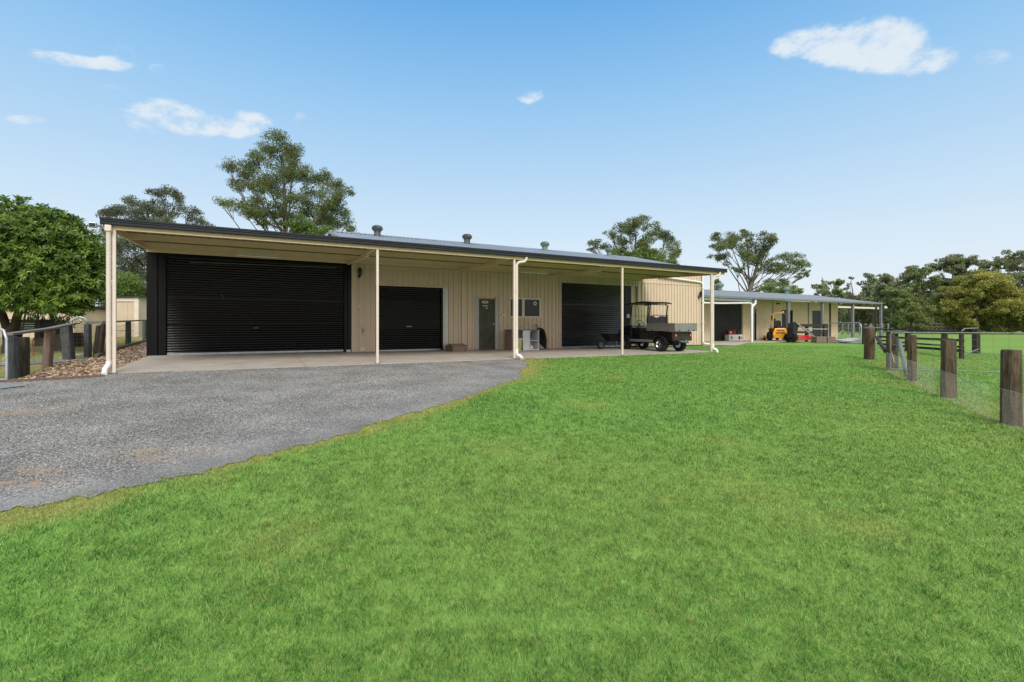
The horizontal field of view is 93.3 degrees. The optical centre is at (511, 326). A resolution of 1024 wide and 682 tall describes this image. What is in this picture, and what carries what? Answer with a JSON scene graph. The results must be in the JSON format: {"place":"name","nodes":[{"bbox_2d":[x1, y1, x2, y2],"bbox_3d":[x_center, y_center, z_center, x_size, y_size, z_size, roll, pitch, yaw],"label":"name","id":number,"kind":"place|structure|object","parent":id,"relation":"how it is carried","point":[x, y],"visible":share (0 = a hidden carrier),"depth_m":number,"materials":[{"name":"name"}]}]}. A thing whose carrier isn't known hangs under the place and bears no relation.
{"place":"outdoors","nodes":[
{"label":"outdoors","id":0,"kind":"place"},
{"bbox_2d":[0,359,528,510],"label":"driveway","id":1,"kind":"structure","parent":0,"point":[31,491],"depth_m":6.60,"materials":[{"name":"grey gravel"}]},
{"bbox_2d":[0,375,102,381],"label":"timber edging","id":2,"kind":"object","parent":1,"relation":"on","point":[51,378],"visible":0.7,"depth_m":9.41,"materials":[{"name":"brown wood"}]},
{"bbox_2d":[108,348,718,373],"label":"concrete floor","id":3,"kind":"structure","parent":0,"point":[165,363],"depth_m":14.62,"materials":[{"name":"grey concrete"}]},
{"bbox_2d":[446,344,451,350],"bbox_3d":[-2.396,0.814,18.465,0.250,0.244,0.302,0,0,0],"label":"log","id":4,"kind":"object","parent":3,"relation":"on","point":[449,347],"visible":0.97,"depth_m":18.31,"materials":[{"name":"brown wood"}]},
{"bbox_2d":[451,345,467,350],"bbox_3d":[-2.088,0.828,18.747,0.690,0.225,0.370,0,0,-28],"label":"timber box","id":5,"kind":"object","parent":3,"relation":"on","point":[459,347],"visible":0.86,"depth_m":18.61,"materials":[{"name":"brown wood"}]},
{"bbox_2d":[505,329,540,350],"bbox_3d":[0.425,0.542,19.793,1.381,0.835,0.640,0,0,-28],"label":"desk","id":6,"kind":"object","parent":3,"relation":"on","point":[524,335],"visible":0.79,"depth_m":19.61,"materials":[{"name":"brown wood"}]},
{"bbox_2d":[535,324,546,348],"bbox_3d":[1.211,0.439,20.351,0.512,1.052,0.652,0,0,0],"label":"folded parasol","id":7,"kind":"object","parent":3,"relation":"on","point":[542,339],"visible":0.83,"depth_m":20.20,"materials":[{"name":"black fabric"}]},
{"bbox_2d":[597,333,620,348],"bbox_3d":[4.400,0.641,21.280,1.656,0.679,0.629,0,0,-28],"label":"wheelbarrow","id":8,"kind":"object","parent":3,"relation":"on","point":[610,338],"visible":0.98,"depth_m":21.03,"materials":[{"name":"black plastic"}]},
{"bbox_2d":[618,301,697,351],"bbox_3d":[5.891,-0.026,20.168,1.440,2.048,3.407,0,0,-28],"label":"utility buggy","id":9,"kind":"object","parent":3,"relation":"on","point":[643,329],"visible":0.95,"depth_m":19.85,"materials":[{"name":"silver metal"}]},
{"bbox_2d":[0,330,1023,681],"bbox_3d":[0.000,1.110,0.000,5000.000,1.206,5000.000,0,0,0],"label":"ground","id":10,"kind":"structure","parent":0,"point":[992,344],"depth_m":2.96,"materials":[{"name":"green plant"}]},
{"bbox_2d":[0,327,7,379],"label":"farm gate","id":11,"kind":"structure","parent":10,"relation":"on","point":[6,351],"depth_m":9.24,"materials":[{"name":"metal"}]},
{"bbox_2d":[0,382,27,388],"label":"concrete strip","id":12,"kind":"object","parent":10,"relation":"on","point":[5,385],"visible":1,"depth_m":8.70,"materials":[{"name":"grey concrete"}]},
{"bbox_2d":[9,314,62,346],"bbox_3d":[-17.085,0.145,17.372,1.089,1.292,0.860,0,0,-3],"label":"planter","id":13,"kind":"object","parent":10,"relation":"on","point":[37,323],"visible":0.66,"depth_m":17.02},
{"bbox_2d":[2,323,75,378],"bbox_3d":[-10.922,0.522,11.326,0.366,1.231,4.461,0,0,-32],"label":"post and rail fence","id":14,"kind":"object","parent":10,"relation":"on","point":[19,357],"visible":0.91,"depth_m":10.91,"materials":[{"name":"wood"}]},
{"bbox_2d":[0,356,103,364],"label":"concrete strip","id":15,"kind":"object","parent":10,"relation":"on","point":[3,363],"visible":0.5,"depth_m":12.68,"materials":[{"name":"grey concrete"}]},
{"bbox_2d":[0,308,105,337],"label":"garden shed","id":16,"kind":"structure","parent":10,"relation":"on","point":[98,314],"depth_m":24.54,"materials":[{"name":"beige metal"}]},
{"bbox_2d":[53,328,59,334],"bbox_3d":[-15.086,0.400,16.113,0.500,0.701,0.440,0,0,-17],"label":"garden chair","id":17,"kind":"object","parent":10,"relation":"on","point":[57,331],"depth_m":16.25,"materials":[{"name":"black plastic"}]},
{"bbox_2d":[54,335,60,350],"bbox_3d":[-14.568,0.568,15.500,0.340,0.600,0.323,0,0,0],"label":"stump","id":18,"kind":"object","parent":10,"relation":"on","point":[57,342],"visible":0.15,"depth_m":15.38,"materials":[{"name":"brown wood"}]},
{"bbox_2d":[0,194,119,353],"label":"leafy tree","id":19,"kind":"object","parent":10,"relation":"on","point":[56,257],"visible":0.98,"depth_m":14.00,"materials":[{"name":"green plant"}]},
{"bbox_2d":[51,315,70,324],"bbox_3d":[-17.312,0.157,18.358,0.529,1.231,0.860,0,0,-3],"label":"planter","id":20,"kind":"object","parent":10,"relation":"on","point":[60,322],"visible":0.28,"depth_m":18.37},
{"bbox_2d":[0,336,144,371],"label":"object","id":21,"kind":"object","parent":10,"relation":"on","point":[75,351],"visible":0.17,"depth_m":14.98,"materials":[{"name":"brown plant"}]},
{"bbox_2d":[73,333,83,346],"bbox_3d":[-15.267,0.518,17.000,0.340,0.600,0.323,0,0,0],"label":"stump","id":22,"kind":"object","parent":10,"relation":"on","point":[78,339],"visible":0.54,"depth_m":16.91,"materials":[{"name":"brown wood"}]},
{"bbox_2d":[14,342,145,378],"bbox_3d":[-12.122,0.835,15.084,1.574,0.399,12.822,0,0,-29],"label":"garden bed","id":23,"kind":"object","parent":10,"relation":"on","point":[59,375],"visible":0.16,"depth_m":12.21,"materials":[{"name":"brown wood"}]},
{"bbox_2d":[122,348,145,357],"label":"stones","id":24,"kind":"object","parent":23,"relation":"on","point":[137,353],"visible":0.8,"depth_m":15.41,"materials":[{"name":"brown stone"}]},
{"bbox_2d":[84,320,145,357],"bbox_3d":[-13.781,0.329,17.522,0.722,1.313,8.515,0,0,-28],"label":"rail fence","id":25,"kind":"object","parent":10,"relation":"on","point":[99,338],"visible":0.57,"depth_m":13.87,"materials":[{"name":"wood"}]},
{"bbox_2d":[72,316,87,354],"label":"garden gate","id":26,"kind":"structure","parent":25,"relation":"attached to","point":[80,327],"depth_m":13.73,"materials":[{"name":"metal"}]},
{"bbox_2d":[94,339,145,357],"bbox_3d":[-13.521,0.722,17.029,0.106,0.393,8.072,0,0,-28],"label":"timber edging","id":27,"kind":"object","parent":10,"relation":"on","point":[97,355],"visible":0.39,"depth_m":16.20,"materials":[{"name":"wood"}]},
{"bbox_2d":[95,270,145,305],"bbox_3d":[-26.363,-1.674,33.042,3.201,4.598,4.773,0,0,-25],"label":"leafy bush","id":28,"kind":"object","parent":10,"relation":"on","point":[129,283],"visible":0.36,"depth_m":33.30,"materials":[{"name":"green plant"}]},
{"bbox_2d":[117,296,145,336],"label":"garden shed","id":29,"kind":"structure","parent":10,"relation":"on","point":[131,307],"depth_m":26.00,"materials":[{"name":"beige metal"}]},
{"bbox_2d":[95,184,215,286],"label":"gum tree","id":30,"kind":"object","parent":10,"relation":"on","point":[134,264],"visible":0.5,"depth_m":43.66,"materials":[{"name":"green plant"}]},
{"bbox_2d":[211,127,358,233],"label":"gum tree","id":31,"kind":"object","parent":10,"relation":"on","point":[322,215],"visible":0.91,"depth_m":40.74,"materials":[{"name":"green plant"}]},
{"bbox_2d":[282,213,335,234],"bbox_3d":[-14.751,-3.584,35.394,4.786,9.415,1.937,0,0,25],"label":"young tree","id":32,"kind":"object","parent":10,"relation":"on","point":[300,226],"visible":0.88,"depth_m":35.31,"materials":[{"name":"green plant"}]},
{"bbox_2d":[100,217,726,374],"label":"shed","id":33,"kind":"structure","parent":10,"relation":"on","point":[208,291],"depth_m":17.05,"materials":[{"name":"beige metal"}]},
{"bbox_2d":[88,222,100,227],"bbox_3d":[-8.795,-2.135,10.192,0.190,0.100,0.106,0,0,-28],"label":"flood light","id":34,"kind":"object","parent":33,"relation":"attached to","point":[92,225],"visible":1,"depth_m":10.15,"materials":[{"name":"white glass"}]},
{"bbox_2d":[166,257,343,354],"bbox_3d":[-8.272,-0.634,15.986,5.203,3.048,0.185,0,0,-28],"label":"roller door","id":35,"kind":"structure","parent":33,"relation":"in","point":[214,306],"depth_m":15.90,"materials":[{"name":"black metal"}]},
{"bbox_2d":[236,251,280,258],"bbox_3d":[-7.711,-2.192,14.735,1.194,0.170,0.100,0,0,-28],"label":"fluorescent batten","id":36,"kind":"object","parent":33,"relation":"attached to","point":[258,254],"visible":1,"depth_m":14.70,"materials":[{"name":"white plastic"}]},
{"bbox_2d":[358,268,361,277],"bbox_3d":[-5.437,-1.931,17.266,0.170,0.405,0.224,0,0,-28],"label":"coach lamp","id":37,"kind":"object","parent":33,"relation":"attached to","point":[359,272],"visible":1,"depth_m":17.20,"materials":[{"name":"black plastic"}]},
{"bbox_2d":[379,286,440,350],"bbox_3d":[-3.883,-0.301,18.343,2.487,2.446,0.060,0,0,-28],"label":"roller door","id":38,"kind":"structure","parent":33,"relation":"in","point":[409,317],"depth_m":18.35,"materials":[{"name":"black metal"}]},
{"bbox_2d":[479,300,494,347],"bbox_3d":[-1.034,-0.107,19.759,0.740,1.986,0.070,0,0,-28],"label":"door","id":39,"kind":"structure","parent":33,"relation":"in","point":[486,307],"depth_m":19.76,"materials":[{"name":"grey metal"}]},
{"bbox_2d":[509,297,540,317],"bbox_3d":[0.546,-0.794,20.580,1.526,0.844,0.082,0,0,-28],"label":"window","id":40,"kind":"structure","parent":33,"relation":"in","point":[527,307],"depth_m":20.63,"materials":[{"name":"black glass"}]},
{"bbox_2d":[519,269,547,273],"bbox_3d":[0.871,-2.210,19.408,1.294,0.170,0.100,0,0,-28],"label":"fluorescent batten","id":41,"kind":"object","parent":33,"relation":"attached to","point":[532,271],"visible":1,"depth_m":19.37,"materials":[{"name":"white plastic"}]},
{"bbox_2d":[583,273,600,275],"bbox_3d":[3.436,-2.326,20.997,1.021,0.170,0.100,0,0,-28],"label":"fluorescent batten","id":42,"kind":"object","parent":33,"relation":"attached to","point":[599,274],"visible":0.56,"depth_m":21.03,"materials":[{"name":"white plastic"}]},
{"bbox_2d":[562,283,623,347],"bbox_3d":[3.740,-0.504,22.431,3.682,2.948,0.050,0,0,-28],"label":"roller door","id":43,"kind":"structure","parent":33,"relation":"in","point":[588,310],"depth_m":22.34,"materials":[{"name":"metal"}]},
{"bbox_2d":[586,214,681,262],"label":"gum tree","id":44,"kind":"object","parent":10,"relation":"on","point":[637,222],"visible":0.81,"depth_m":49.56,"materials":[{"name":"green plant"}]},
{"bbox_2d":[612,246,679,264],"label":"young tree","id":45,"kind":"object","parent":10,"relation":"on","point":[641,252],"visible":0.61,"depth_m":41.42,"materials":[{"name":"green plant"}]},
{"bbox_2d":[714,278,721,289],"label":"dark tree","id":46,"kind":"object","parent":10,"relation":"on","point":[717,280],"visible":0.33,"depth_m":70.44,"materials":[{"name":"green plant"}]},
{"bbox_2d":[706,229,812,291],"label":"gum tree","id":47,"kind":"object","parent":10,"relation":"on","point":[747,255],"visible":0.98,"depth_m":59.52,"materials":[{"name":"green plant"}]},
{"bbox_2d":[755,277,803,293],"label":"dark tree","id":48,"kind":"object","parent":10,"relation":"on","point":[769,285],"visible":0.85,"depth_m":51.46,"materials":[{"name":"green plant"}]},
{"bbox_2d":[704,283,887,341],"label":"back shed","id":49,"kind":"structure","parent":10,"relation":"on","point":[733,310],"depth_m":35.60,"materials":[{"name":"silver metal"}]},
{"bbox_2d":[714,304,741,340],"bbox_3d":[15.081,-0.333,33.948,3.121,2.607,0.014,0,0,-28],"label":"roller door","id":50,"kind":"structure","parent":49,"relation":"in","point":[726,316],"depth_m":33.89,"materials":[{"name":"black metal"}]},
{"bbox_2d":[754,313,755,339],"bbox_3d":[17.631,-0.148,35.265,0.462,2.236,0.100,0,0,-28],"label":"door","id":51,"kind":"structure","parent":49,"relation":"in","point":[754,313],"depth_m":35.34,"materials":[{"name":"metal"}]},
{"bbox_2d":[771,300,779,320],"bbox_3d":[19.152,-1.165,35.122,0.950,1.490,0.120,0,0,-28],"label":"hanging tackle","id":52,"kind":"object","parent":49,"relation":"hanging from","point":[772,310],"visible":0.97,"depth_m":34.93,"materials":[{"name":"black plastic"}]},
{"bbox_2d":[782,310,792,338],"bbox_3d":[21.085,-0.144,37.100,1.337,2.229,0.100,0,0,-28],"label":"door","id":53,"kind":"structure","parent":49,"relation":"in","point":[791,311],"depth_m":37.04,"materials":[{"name":"grey metal"}]},
{"bbox_2d":[812,311,819,335],"bbox_3d":[24.509,-0.149,38.920,1.299,2.237,0.100,0,0,-28],"label":"door","id":54,"kind":"structure","parent":49,"relation":"in","point":[815,314],"depth_m":38.93,"materials":[{"name":"grey metal"}]},
{"bbox_2d":[783,322,813,341],"bbox_3d":[18.511,0.330,31.242,2.564,1.308,1.226,0,0,-28],"label":"tractor","id":55,"kind":"object","parent":10,"relation":"on","point":[790,335],"visible":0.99,"depth_m":30.64,"materials":[{"name":"black metal"}]},
{"bbox_2d":[811,336,826,342],"bbox_3d":[19.004,0.814,29.969,0.609,0.372,0.590,0,0,0],"label":"paver pack","id":56,"kind":"object","parent":10,"relation":"on","point":[818,339],"visible":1,"depth_m":29.67,"materials":[{"name":"brick"}]},
{"bbox_2d":[810,284,829,302],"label":"tree","id":57,"kind":"object","parent":10,"relation":"on","point":[821,289],"visible":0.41,"depth_m":87.65,"materials":[{"name":"green plant"}]},
{"bbox_2d":[822,336,835,342],"bbox_3d":[19.611,0.814,29.969,0.519,0.372,0.590,0,0,-3],"label":"paver pack","id":58,"kind":"object","parent":10,"relation":"on","point":[831,339],"visible":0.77,"depth_m":29.68,"materials":[{"name":"concrete"}]},
{"bbox_2d":[825,278,847,331],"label":"tree","id":59,"kind":"object","parent":10,"relation":"on","point":[836,292],"visible":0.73,"depth_m":83.28,"materials":[{"name":"green plant"}]},
{"bbox_2d":[836,338,860,341],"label":"metal sheets","id":60,"kind":"object","parent":10,"relation":"on","point":[849,340],"visible":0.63,"depth_m":29.86,"materials":[{"name":"silver metal"}]},
{"bbox_2d":[847,292,854,332],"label":"bare trunk","id":61,"kind":"object","parent":10,"relation":"on","point":[848,304],"visible":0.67,"depth_m":77.91,"materials":[{"name":"grey plant"}]},
{"bbox_2d":[839,303,865,331],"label":"tree","id":62,"kind":"object","parent":10,"relation":"on","point":[844,318],"visible":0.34,"depth_m":87.10,"materials":[{"name":"green plant"}]},
{"bbox_2d":[843,276,862,309],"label":"tree","id":63,"kind":"object","parent":10,"relation":"on","point":[848,287],"visible":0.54,"depth_m":85.84,"materials":[{"name":"green plant"}]},
{"bbox_2d":[856,295,863,331],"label":"bare trunk","id":64,"kind":"object","parent":10,"relation":"on","point":[858,315],"visible":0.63,"depth_m":83.90,"materials":[{"name":"grey plant"}]},
{"bbox_2d":[850,297,876,325],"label":"tree","id":65,"kind":"object","parent":10,"relation":"on","point":[863,311],"visible":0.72,"depth_m":83.99,"materials":[{"name":"green plant"}]},
{"bbox_2d":[842,323,888,334],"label":"wire fence","id":66,"kind":"object","parent":10,"relation":"on","point":[847,331],"visible":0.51,"depth_m":56.15,"materials":[{"name":"grey metal"}]},
{"bbox_2d":[854,273,879,326],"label":"tree","id":67,"kind":"object","parent":10,"relation":"on","point":[870,277],"visible":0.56,"depth_m":91.83,"materials":[{"name":"green plant"}]},
{"bbox_2d":[871,293,878,325],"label":"bare trunk","id":68,"kind":"object","parent":10,"relation":"on","point":[873,311],"visible":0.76,"depth_m":79.91,"materials":[{"name":"grey plant"}]},
{"bbox_2d":[865,273,904,331],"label":"tree","id":69,"kind":"object","parent":10,"relation":"on","point":[886,279],"visible":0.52,"depth_m":83.91,"materials":[{"name":"green plant"}]},
{"bbox_2d":[876,297,893,330],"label":"tree","id":70,"kind":"object","parent":10,"relation":"on","point":[887,321],"visible":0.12,"depth_m":84.61,"materials":[{"name":"green plant"}]},
{"bbox_2d":[878,286,922,330],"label":"tree","id":71,"kind":"object","parent":10,"relation":"on","point":[902,293],"visible":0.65,"depth_m":79.77,"materials":[{"name":"green plant"}]},
{"bbox_2d":[885,265,940,328],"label":"tree","id":72,"kind":"object","parent":10,"relation":"on","point":[906,277],"visible":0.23,"depth_m":97.51,"materials":[{"name":"green plant"}]},
{"bbox_2d":[895,294,936,333],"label":"tree","id":73,"kind":"object","parent":10,"relation":"on","point":[913,305],"visible":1,"depth_m":65.36,"materials":[{"name":"green plant"}]},
{"bbox_2d":[862,325,980,358],"bbox_3d":[19.624,0.601,22.639,2.839,1.425,10.432,0,0,21],"label":"yard fence","id":74,"kind":"object","parent":10,"relation":"on","point":[961,351],"visible":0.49,"depth_m":20.81,"materials":[{"name":"brown wood"}]},
{"bbox_2d":[828,322,861,343],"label":"galvanised gate","id":75,"kind":"structure","parent":74,"relation":"attached to","point":[850,329],"depth_m":28.88,"materials":[{"name":"metal"}]},
{"bbox_2d":[821,273,1021,330],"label":"thicket","id":76,"kind":"object","parent":10,"relation":"on","point":[893,325],"visible":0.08,"depth_m":105.96,"materials":[{"name":"green plant"}]},
{"bbox_2d":[903,267,945,331],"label":"tree","id":77,"kind":"object","parent":10,"relation":"on","point":[918,282],"visible":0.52,"depth_m":89.56,"materials":[{"name":"green plant"}]},
{"bbox_2d":[925,322,955,333],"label":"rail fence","id":78,"kind":"object","parent":10,"relation":"on","point":[945,326],"visible":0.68,"depth_m":65.92,"materials":[{"name":"brown wood"}]},
{"bbox_2d":[863,324,1023,432],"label":"paddock fence","id":79,"kind":"object","parent":10,"relation":"on","point":[1011,393],"visible":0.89,"depth_m":9.14,"materials":[{"name":"wood"}]},
{"bbox_2d":[890,332,1023,373],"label":"paddock gate","id":80,"kind":"structure","parent":79,"relation":"attached to","point":[957,339],"depth_m":12.96,"materials":[{"name":"metal"}]},
{"bbox_2d":[930,292,963,333],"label":"tree","id":81,"kind":"object","parent":10,"relation":"on","point":[936,297],"visible":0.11,"depth_m":69.98,"materials":[{"name":"green plant"}]},
{"bbox_2d":[923,253,981,324],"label":"tree","id":82,"kind":"object","parent":10,"relation":"on","point":[958,264],"visible":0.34,"depth_m":95.04,"materials":[{"name":"green plant"}]},
{"bbox_2d":[932,268,1023,333],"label":"tree","id":83,"kind":"object","parent":10,"relation":"on","point":[978,286],"visible":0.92,"depth_m":64.16,"materials":[{"name":"green plant"}]},
{"bbox_2d":[976,259,998,330],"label":"tree","id":84,"kind":"object","parent":10,"relation":"on","point":[984,261],"visible":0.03,"depth_m":103.97,"materials":[{"name":"green plant"}]},
{"bbox_2d":[977,256,1021,331],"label":"tree","id":85,"kind":"object","parent":10,"relation":"on","point":[995,266],"visible":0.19,"depth_m":92.09,"materials":[{"name":"green plant"}]},
{"bbox_2d":[981,291,1023,331],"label":"tree","id":86,"kind":"object","parent":10,"relation":"on","point":[995,297],"visible":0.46,"depth_m":63.74,"materials":[{"name":"green plant"}]},
{"bbox_2d":[994,249,1023,332],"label":"tree","id":87,"kind":"object","parent":10,"relation":"on","point":[1008,261],"visible":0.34,"depth_m":80.80,"materials":[{"name":"green plant"}]},
{"bbox_2d":[0,0,1023,326],"label":"sky","id":88,"kind":"structure","parent":0,"point":[875,137],"materials":[{"name":"blue"}]},
{"bbox_2d":[518,338,521,350],"bbox_3d":[0.264,0.715,19.198,0.310,0.500,0.305,0,0,0],"label":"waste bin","id":89,"kind":"object","parent":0,"point":[519,344],"visible":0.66,"depth_m":19.09,"materials":[{"name":"yellow plastic"}]},
{"bbox_2d":[702,342,750,345],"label":"concrete path","id":90,"kind":"structure","parent":0,"point":[726,344],"depth_m":27.02,"materials":[{"name":"grey concrete"}]},
{"bbox_2d":[704,338,881,342],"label":"yard paving","id":91,"kind":"structure","parent":0,"point":[760,341],"depth_m":32.16,"materials":[{"name":"concrete"}]},
{"bbox_2d":[725,335,741,340],"bbox_3d":[15.280,0.770,33.340,1.040,0.420,0.512,0,0,-14],"label":"air conditioner case","id":92,"kind":"object","parent":91,"relation":"on","point":[733,337],"visible":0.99,"depth_m":33.11,"materials":[{"name":"white metal"}]},
{"bbox_2d":[725,330,735,334],"bbox_3d":[15.082,0.400,33.305,0.640,0.310,0.355,0,0,-14],"label":"tool case","id":93,"kind":"object","parent":92,"relation":"on","point":[730,332],"visible":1,"depth_m":33.16,"materials":[{"name":"red plastic"}]},
{"bbox_2d":[763,311,786,340],"bbox_3d":[18.712,-0.038,34.373,1.300,2.045,2.234,0,0,12],"label":"ride on mower","id":94,"kind":"object","parent":91,"relation":"on","point":[777,331],"visible":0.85,"depth_m":33.63,"materials":[{"name":"yellow metal"}]},
{"bbox_2d":[797,324,827,341],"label":"stockyard rails","id":95,"kind":"object","parent":91,"relation":"on","point":[824,331],"visible":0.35,"depth_m":32.29,"materials":[{"name":"grey metal"}]}
]}

